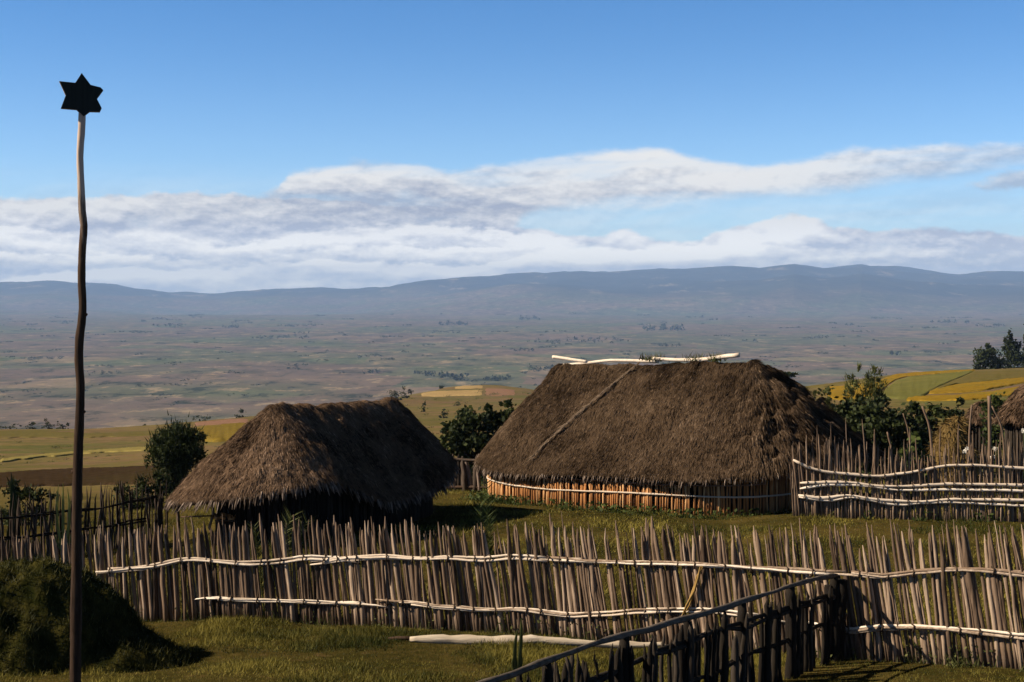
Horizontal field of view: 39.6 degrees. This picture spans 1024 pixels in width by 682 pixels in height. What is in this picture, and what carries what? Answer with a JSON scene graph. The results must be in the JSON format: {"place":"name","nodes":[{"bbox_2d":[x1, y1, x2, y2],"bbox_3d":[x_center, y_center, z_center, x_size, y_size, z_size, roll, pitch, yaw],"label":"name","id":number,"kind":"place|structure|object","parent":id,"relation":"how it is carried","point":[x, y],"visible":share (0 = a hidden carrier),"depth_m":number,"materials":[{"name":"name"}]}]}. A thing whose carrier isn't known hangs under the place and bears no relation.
{"place":"outdoors","nodes":[
{"label":"outdoors","id":0,"kind":"place"},
{"bbox_2d":[0,430,159,438],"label":"fallow field","id":1,"kind":"structure","parent":0,"point":[6,434],"depth_m":335.38,"materials":[{"name":"green plant"}]},
{"bbox_2d":[0,465,164,487],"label":"ploughed field","id":2,"kind":"structure","parent":0,"point":[92,476],"depth_m":108.01,"materials":[{"name":"soil"}]},
{"bbox_2d":[195,423,244,441],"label":"mustard field","id":3,"kind":"structure","parent":0,"point":[219,433],"depth_m":309.46,"materials":[{"name":"yellow plant"}]},
{"bbox_2d":[195,419,247,425],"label":"bare field","id":4,"kind":"structure","parent":0,"point":[226,421],"depth_m":390.26,"materials":[{"name":"soil"}]},
{"bbox_2d":[421,390,481,396],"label":"stubble field","id":5,"kind":"structure","parent":0,"point":[455,393],"depth_m":703.16,"materials":[{"name":"beige plant"}]},
{"bbox_2d":[455,385,482,388],"bbox_3d":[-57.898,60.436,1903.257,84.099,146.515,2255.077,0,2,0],"label":"stubble field","id":6,"kind":"structure","parent":0,"point":[469,387],"depth_m":809.03,"materials":[{"name":"yellow plant"}]},
{"bbox_2d":[485,388,514,395],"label":"bare field","id":7,"kind":"structure","parent":0,"point":[500,391],"depth_m":714.44,"materials":[{"name":"soil"}]},
{"bbox_2d":[0,264,1023,681],"bbox_3d":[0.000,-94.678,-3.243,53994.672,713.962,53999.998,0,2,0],"label":"ground","id":8,"kind":"structure","parent":0,"point":[778,304],"depth_m":4847.80,"materials":[{"name":"green plant"}]},
{"bbox_2d":[0,473,20,550],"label":"leafy shoot","id":9,"kind":"object","parent":8,"relation":"on","point":[12,491],"visible":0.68,"depth_m":37.16,"materials":[{"name":"green plant"}]},
{"bbox_2d":[0,423,21,428],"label":"tree","id":10,"kind":"object","parent":8,"relation":"on","point":[5,427],"visible":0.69,"depth_m":408.97,"materials":[{"name":"green plant"}]},
{"bbox_2d":[0,476,59,525],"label":"bush","id":11,"kind":"object","parent":8,"relation":"on","point":[23,492],"visible":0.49,"depth_m":45.18,"materials":[{"name":"green plant"}]},
{"bbox_2d":[25,422,35,428],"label":"tree","id":12,"kind":"object","parent":8,"relation":"on","point":[30,426],"visible":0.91,"depth_m":411.28,"materials":[{"name":"green plant"}]},
{"bbox_2d":[41,418,54,428],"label":"tree","id":13,"kind":"object","parent":8,"relation":"on","point":[49,425],"visible":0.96,"depth_m":412.91,"materials":[{"name":"green plant"}]},
{"bbox_2d":[48,485,71,550],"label":"leafy shoot","id":14,"kind":"object","parent":8,"relation":"on","point":[63,523],"visible":0.52,"depth_m":37.68,"materials":[{"name":"plant"}]},
{"bbox_2d":[56,421,68,428],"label":"tree","id":15,"kind":"object","parent":8,"relation":"on","point":[63,426],"visible":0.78,"depth_m":415.62,"materials":[{"name":"green plant"}]},
{"bbox_2d":[0,447,150,461],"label":"grass strip","id":16,"kind":"object","parent":8,"relation":"on","point":[126,449],"depth_m":220.18,"materials":[{"name":"yellow plant"}]},
{"bbox_2d":[59,73,102,681],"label":"star pole","id":17,"kind":"object","parent":8,"relation":"on","point":[82,94],"visible":1,"depth_m":13.99,"materials":[{"name":"brown wood"}]},
{"bbox_2d":[0,480,167,559],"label":"stake fence","id":18,"kind":"object","parent":8,"relation":"on","point":[158,521],"visible":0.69,"depth_m":38.44,"materials":[{"name":"brown wood"}]},
{"bbox_2d":[0,553,200,676],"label":"grass mound","id":19,"kind":"object","parent":8,"relation":"on","point":[118,635],"depth_m":20.33,"materials":[{"name":"green plant"}]},
{"bbox_2d":[112,467,175,509],"bbox_3d":[-13.106,5.210,50.114,2.338,1.641,1.443,1,2,16],"label":"bush","id":20,"kind":"object","parent":8,"relation":"on","point":[143,485],"visible":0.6,"depth_m":49.98,"materials":[{"name":"green plant"}]},
{"bbox_2d":[142,410,208,493],"bbox_3d":[-13.341,4.398,56.163,2.604,3.458,2.432,-1,2,-35],"label":"bush","id":21,"kind":"object","parent":8,"relation":"on","point":[174,450],"visible":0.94,"depth_m":55.85,"materials":[{"name":"green plant"}]},
{"bbox_2d":[192,415,210,420],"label":"tree","id":22,"kind":"object","parent":8,"relation":"on","point":[207,418],"visible":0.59,"depth_m":441.36,"materials":[{"name":"green plant"}]},
{"bbox_2d":[214,512,235,544],"bbox_3d":[-7.465,4.960,37.318,0.898,0.973,0.556,0,2,0],"label":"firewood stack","id":23,"kind":"object","parent":8,"relation":"on","point":[218,517],"visible":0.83,"depth_m":37.07,"materials":[{"name":"brown wood"}]},
{"bbox_2d":[234,408,243,417],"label":"tree","id":24,"kind":"object","parent":8,"relation":"on","point":[241,411],"visible":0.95,"depth_m":470.82,"materials":[{"name":"green plant"}]},
{"bbox_2d":[0,390,529,467],"bbox_3d":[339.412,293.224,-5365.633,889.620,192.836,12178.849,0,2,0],"label":"scrub","id":25,"kind":"object","parent":8,"relation":"on","point":[218,446],"visible":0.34,"depth_m":266.49,"materials":[{"name":"green plant"}]},
{"bbox_2d":[247,509,317,608],"bbox_3d":[-4.301,4.026,26.511,1.417,2.004,0.269,0,2,5],"label":"palm sapling","id":26,"kind":"object","parent":8,"relation":"on","point":[255,534],"visible":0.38,"depth_m":26.54,"materials":[{"name":"green plant"}]},
{"bbox_2d":[163,397,459,553],"bbox_3d":[-5.487,3.603,39.728,5.912,4.134,9.767,1,2,31],"label":"thatched hut","id":27,"kind":"object","parent":8,"relation":"on","point":[391,460],"visible":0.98,"depth_m":37.37,"materials":[{"name":"brown plant"}]},
{"bbox_2d":[387,390,401,399],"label":"tree","id":28,"kind":"object","parent":8,"relation":"on","point":[394,392],"visible":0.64,"depth_m":560.98,"materials":[{"name":"green plant"}]},
{"bbox_2d":[395,386,414,398],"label":"tree","id":29,"kind":"object","parent":8,"relation":"on","point":[408,391],"visible":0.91,"depth_m":600.03,"materials":[{"name":"green plant"}]},
{"bbox_2d":[439,408,448,417],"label":"tree","id":30,"kind":"object","parent":8,"relation":"on","point":[444,413],"visible":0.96,"depth_m":331.00,"materials":[{"name":"green plant"}]},
{"bbox_2d":[446,449,486,491],"bbox_3d":[-1.864,4.755,52.026,3.572,1.813,0.359,1,2,20],"label":"stake fence","id":31,"kind":"object","parent":8,"relation":"on","point":[464,481],"visible":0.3,"depth_m":51.85,"materials":[{"name":"brown wood"}]},
{"bbox_2d":[437,398,516,483],"bbox_3d":[-1.527,4.410,61.921,3.940,3.851,2.929,0,2,0],"label":"tree","id":32,"kind":"object","parent":8,"relation":"on","point":[465,440],"visible":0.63,"depth_m":61.66,"materials":[{"name":"green plant"}]},
{"bbox_2d":[468,476,499,607],"bbox_3d":[-0.480,3.686,25.227,0.616,2.659,0.478,0,2,0],"label":"palm sapling","id":33,"kind":"object","parent":8,"relation":"on","point":[490,540],"visible":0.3,"depth_m":25.22,"materials":[{"name":"green plant"}]},
{"bbox_2d":[0,312,1022,405],"bbox_3d":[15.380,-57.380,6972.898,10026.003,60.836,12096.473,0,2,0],"label":"valley trees","id":34,"kind":"object","parent":8,"relation":"on","point":[455,378],"visible":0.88,"depth_m":5699.69,"materials":[{"name":"green plant"}]},
{"bbox_2d":[0,512,1023,669],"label":"stake fence","id":35,"kind":"object","parent":8,"relation":"on","point":[239,593],"visible":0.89,"depth_m":23.56,"materials":[{"name":"brown wood"}]},
{"bbox_2d":[682,566,702,615],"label":"dry stalk","id":36,"kind":"object","parent":35,"relation":"hanging from","point":[689,601],"visible":0.9,"depth_m":22.20,"materials":[{"name":"plant"}]},
{"bbox_2d":[0,600,1023,681],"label":"grass","id":37,"kind":"structure","parent":8,"relation":"on","point":[354,639],"depth_m":21.72,"materials":[{"name":"green plant"}]},
{"bbox_2d":[511,618,522,669],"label":"leafy shoot","id":38,"kind":"object","parent":8,"relation":"on","point":[516,663],"visible":0.77,"depth_m":19.35,"materials":[{"name":"green plant"}]},
{"bbox_2d":[11,477,1023,620],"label":"grass","id":39,"kind":"structure","parent":8,"relation":"on","point":[467,506],"depth_m":38.20,"materials":[{"name":"green plant"}]},
{"bbox_2d":[388,634,661,648],"bbox_3d":[0.277,4.800,22.701,4.569,0.221,0.239,0,2,3],"label":"log","id":40,"kind":"object","parent":8,"relation":"on","point":[448,639],"visible":0.73,"depth_m":22.66,"materials":[{"name":"brown wood"}]},
{"bbox_2d":[132,591,1023,672],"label":"weeds","id":41,"kind":"object","parent":8,"relation":"on","point":[855,657],"visible":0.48,"depth_m":21.76,"materials":[{"name":"green plant"}]},
{"bbox_2d":[476,573,847,681],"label":"stake fence","id":42,"kind":"object","parent":8,"relation":"on","point":[684,650],"visible":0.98,"depth_m":17.80,"materials":[{"name":"brown wood"}]},
{"bbox_2d":[473,350,887,515],"bbox_3d":[5.471,3.025,46.904,13.315,5.555,9.140,1,2,33],"label":"thatched hut","id":43,"kind":"object","parent":8,"relation":"on","point":[707,433],"visible":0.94,"depth_m":44.16,"materials":[{"name":"brown plant"}]},
{"bbox_2d":[458,490,1007,522],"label":"weeds","id":44,"kind":"object","parent":8,"relation":"on","point":[566,506],"visible":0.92,"depth_m":42.68,"materials":[{"name":"green plant"}]},
{"bbox_2d":[785,371,800,376],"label":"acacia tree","id":45,"kind":"object","parent":8,"relation":"on","point":[790,374],"visible":0.27,"depth_m":189.79,"materials":[{"name":"green plant"}]},
{"bbox_2d":[811,385,841,408],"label":"bush","id":46,"kind":"object","parent":8,"relation":"on","point":[827,390],"visible":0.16,"depth_m":69.78,"materials":[{"name":"green plant"}]},
{"bbox_2d":[841,361,872,469],"bbox_3d":[15.086,3.369,62.263,1.411,5.072,1.062,-1,2,-23],"label":"shrub","id":47,"kind":"object","parent":8,"relation":"on","point":[854,383],"visible":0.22,"depth_m":62.09,"materials":[{"name":"green plant"}]},
{"bbox_2d":[856,364,887,470],"bbox_3d":[15.738,3.424,62.096,1.516,4.938,1.288,0,2,0],"label":"shrub","id":48,"kind":"object","parent":8,"relation":"on","point":[871,383],"visible":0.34,"depth_m":61.91,"materials":[{"name":"green plant"}]},
{"bbox_2d":[833,393,934,480],"bbox_3d":[14.819,3.987,58.299,4.717,3.685,4.026,-1,2,-26],"label":"bush","id":49,"kind":"object","parent":8,"relation":"on","point":[871,415],"visible":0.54,"depth_m":57.43,"materials":[{"name":"green plant"}]},
{"bbox_2d":[887,432,894,497],"bbox_3d":[12.185,4.077,45.666,0.344,2.333,0.094,0,2,0],"label":"bare pole","id":50,"kind":"object","parent":8,"relation":"on","point":[892,458],"visible":0.59,"depth_m":45.63,"materials":[{"name":"brown wood"}]},
{"bbox_2d":[789,422,1023,521],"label":"stake fence","id":51,"kind":"object","parent":8,"relation":"on","point":[894,507],"visible":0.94,"depth_m":39.81,"materials":[{"name":"brown wood"}]},
{"bbox_2d":[902,413,910,455],"bbox_3d":[13.054,3.822,46.659,0.516,2.917,0.063,0,2,0],"label":"bare pole","id":52,"kind":"object","parent":8,"relation":"on","point":[907,427],"visible":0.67,"depth_m":46.61,"materials":[{"name":"brown wood"}]},
{"bbox_2d":[897,431,931,495],"bbox_3d":[13.233,4.115,46.727,1.247,2.337,0.900,-1,2,-16],"label":"bush","id":53,"kind":"object","parent":8,"relation":"on","point":[915,434],"visible":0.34,"depth_m":46.53,"materials":[{"name":"green plant"}]},
{"bbox_2d":[921,406,933,455],"bbox_3d":[13.813,3.726,47.160,0.519,3.174,0.111,0,2,0],"label":"bare pole","id":54,"kind":"object","parent":8,"relation":"on","point":[929,428],"visible":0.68,"depth_m":47.10,"materials":[{"name":"brown wood"}]},
{"bbox_2d":[888,400,976,466],"bbox_3d":[17.667,4.183,60.678,4.134,3.413,3.509,0,2,0],"label":"bush","id":55,"kind":"object","parent":8,"relation":"on","point":[937,411],"visible":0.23,"depth_m":59.87,"materials":[{"name":"green plant"}]},
{"bbox_2d":[923,415,982,492],"bbox_3d":[15.514,4.131,49.979,2.629,3.056,2.168,1,2,30],"label":"straw stack","id":56,"kind":"object","parent":8,"relation":"on","point":[949,428],"visible":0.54,"depth_m":49.65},
{"bbox_2d":[955,396,964,416],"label":"bush","id":57,"kind":"object","parent":8,"relation":"on","point":[960,399],"visible":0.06,"depth_m":62.19,"materials":[{"name":"green plant"}]},
{"bbox_2d":[962,447,968,495],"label":"flower","id":58,"kind":"object","parent":8,"relation":"on","point":[964,452],"visible":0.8,"depth_m":42.73,"materials":[{"name":"white plant"}]},
{"bbox_2d":[968,405,972,495],"bbox_3d":[14.700,3.648,45.656,0.131,3.204,0.093,0,2,0],"label":"bare pole","id":59,"kind":"object","parent":8,"relation":"on","point":[969,435],"visible":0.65,"depth_m":45.60,"materials":[{"name":"brown wood"}]},
{"bbox_2d":[964,399,999,468],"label":"bush","id":60,"kind":"object","parent":8,"relation":"on","point":[976,418],"visible":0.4,"depth_m":65.64,"materials":[{"name":"green plant"}]},
{"bbox_2d":[987,396,991,501],"bbox_3d":[14.993,3.466,44.645,0.176,3.496,0.176,-1,2,-35],"label":"bare pole","id":61,"kind":"object","parent":8,"relation":"on","point":[989,429],"visible":0.59,"depth_m":44.58,"materials":[{"name":"brown wood"}]},
{"bbox_2d":[971,342,1009,369],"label":"tree","id":62,"kind":"object","parent":8,"relation":"on","point":[983,358],"visible":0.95,"depth_m":393.30,"materials":[{"name":"green plant"}]},
{"bbox_2d":[978,391,1008,469],"bbox_3d":[21.990,4.109,64.266,2.015,3.737,1.193,0,2,0],"label":"bush","id":63,"kind":"object","parent":8,"relation":"on","point":[997,403],"visible":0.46,"depth_m":64.15,"materials":[{"name":"green plant"}]},
{"bbox_2d":[991,406,1007,496],"bbox_3d":[15.490,3.637,45.151,0.584,3.172,0.078,0,2,0],"label":"bare pole","id":64,"kind":"object","parent":8,"relation":"on","point":[1003,444],"visible":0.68,"depth_m":45.11,"materials":[{"name":"brown wood"}]},
{"bbox_2d":[991,384,1023,483],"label":"thatched hut","id":65,"kind":"object","parent":8,"relation":"on","point":[1010,414],"visible":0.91,"depth_m":55.67,"materials":[{"name":"brown wood"}]},
{"bbox_2d":[994,328,1021,368],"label":"tree","id":66,"kind":"object","parent":8,"relation":"on","point":[1010,348],"visible":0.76,"depth_m":399.54,"materials":[{"name":"green plant"}]},
{"bbox_2d":[1010,324,1023,367],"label":"tree","id":67,"kind":"object","parent":8,"relation":"on","point":[1021,362],"visible":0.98,"depth_m":398.56,"materials":[{"name":"green plant"}]},
{"bbox_2d":[1021,428,1023,488],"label":"flower","id":68,"kind":"object","parent":8,"relation":"on","point":[1022,430],"visible":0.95,"depth_m":42.13,"materials":[{"name":"white plant"}]},
{"bbox_2d":[0,0,1023,292],"label":"sky","id":69,"kind":"structure","parent":0,"point":[231,145],"materials":[{"name":"blue"}]},
{"bbox_2d":[806,380,875,387],"bbox_3d":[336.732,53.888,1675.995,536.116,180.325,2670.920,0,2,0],"label":"fallow field","id":70,"kind":"structure","parent":0,"point":[825,385],"depth_m":349.46,"materials":[{"name":"brown soil"}]},
{"bbox_2d":[824,369,974,400],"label":"yellow field","id":71,"kind":"structure","parent":0,"point":[837,391],"depth_m":331.42,"materials":[{"name":"yellow plant"}]},
{"bbox_2d":[880,370,972,398],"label":"green field","id":72,"kind":"structure","parent":0,"point":[911,386],"depth_m":285.61,"materials":[{"name":"green plant"}]},
{"bbox_2d":[907,386,1018,400],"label":"yellow field","id":73,"kind":"structure","parent":0,"point":[978,395],"depth_m":197.93,"materials":[{"name":"yellow plant"}]},
{"bbox_2d":[925,384,1019,395],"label":"track","id":74,"kind":"structure","parent":0,"point":[986,391],"depth_m":222.94,"materials":[{"name":"brown soil"}]},
{"bbox_2d":[928,377,1023,393],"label":"yellow field","id":75,"kind":"structure","parent":0,"point":[973,387],"depth_m":251.56,"materials":[{"name":"yellow plant"}]},
{"bbox_2d":[938,370,1023,387],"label":"olive field","id":76,"kind":"structure","parent":0,"point":[978,376],"depth_m":301.84,"materials":[{"name":"green plant"}]}
]}

